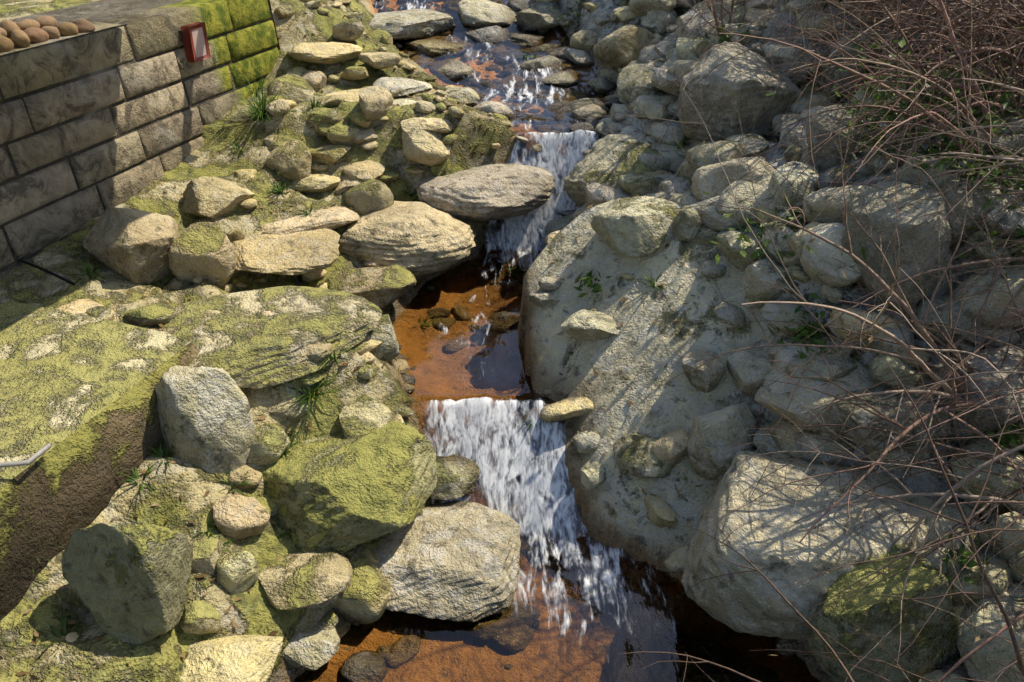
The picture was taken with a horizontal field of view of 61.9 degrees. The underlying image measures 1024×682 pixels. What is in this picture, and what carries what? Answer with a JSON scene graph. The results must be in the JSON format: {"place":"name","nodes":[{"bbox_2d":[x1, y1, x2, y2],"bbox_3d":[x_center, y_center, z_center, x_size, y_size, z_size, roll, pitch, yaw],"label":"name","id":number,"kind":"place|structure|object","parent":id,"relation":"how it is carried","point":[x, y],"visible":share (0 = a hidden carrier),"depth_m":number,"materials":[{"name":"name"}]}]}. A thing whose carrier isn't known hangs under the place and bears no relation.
{"place":"outdoors","nodes":[
{"label":"outdoors","id":0,"kind":"place"},
{"bbox_2d":[0,0,1023,681],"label":"terrain","id":1,"kind":"structure","parent":0,"point":[614,510],"depth_m":6.50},
{"bbox_2d":[0,299,199,620],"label":"stone block","id":2,"kind":"structure","parent":1,"relation":"on","point":[78,394],"depth_m":5.40,"materials":[{"name":"green stone"}]},
{"bbox_2d":[0,443,51,467],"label":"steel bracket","id":3,"kind":"object","parent":2,"relation":"on","point":[39,453],"visible":1,"depth_m":4.77,"materials":[{"name":"metal"}]},
{"bbox_2d":[0,0,279,279],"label":"retaining wall","id":4,"kind":"structure","parent":1,"relation":"on","point":[124,101],"depth_m":7.74,"materials":[{"name":"stone"}]},
{"bbox_2d":[18,259,74,285],"bbox_3d":[-4.018,-0.636,6.970,1.317,0.081,0.024,16,34,25],"label":"black hose","id":5,"kind":"object","parent":4,"relation":"attached to","point":[48,272],"visible":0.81,"depth_m":6.81,"materials":[{"name":"black rubber"}]},
{"bbox_2d":[0,15,95,52],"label":"wall coping cobbles","id":6,"kind":"object","parent":4,"relation":"on","point":[25,33],"depth_m":7.10,"materials":[{"name":"beige stone"}]},
{"bbox_2d":[181,22,210,62],"bbox_3d":[-3.166,-2.995,8.552,0.090,0.340,0.260,10,32,16],"label":"reflector","id":7,"kind":"object","parent":4,"relation":"attached to","point":[196,43],"visible":1,"depth_m":8.51,"materials":[{"name":"red plastic"}]},
{"bbox_2d":[1,0,1023,680],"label":"weed leaves","id":8,"kind":"object","parent":1,"relation":"on","point":[807,330],"visible":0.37,"depth_m":5.85,"materials":[{"name":"green plant"}]},
{"bbox_2d":[32,74,1023,650],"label":"grass tufts","id":9,"kind":"object","parent":1,"relation":"on","point":[262,114],"visible":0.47,"depth_m":6.25,"materials":[{"name":"green plant"}]},
{"bbox_2d":[57,0,1023,681],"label":"boulders","id":10,"kind":"object","parent":1,"relation":"on","point":[333,496],"visible":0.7,"depth_m":5.77,"materials":[{"name":"grey stone"}]},
{"bbox_2d":[65,0,1023,681],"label":"rocks","id":11,"kind":"object","parent":1,"relation":"on","point":[363,598],"visible":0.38,"depth_m":6.27,"materials":[{"name":"grey stone"}]},
{"bbox_2d":[293,0,819,681],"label":"water stream","id":12,"kind":"structure","parent":1,"relation":"on","point":[583,606],"depth_m":6.41,"materials":[{"name":"liquid"}]},
{"bbox_2d":[568,0,1023,681],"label":"bare brush","id":13,"kind":"object","parent":1,"relation":"on","point":[966,46],"visible":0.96,"depth_m":5.04,"materials":[{"name":"brown plant"}]}
]}

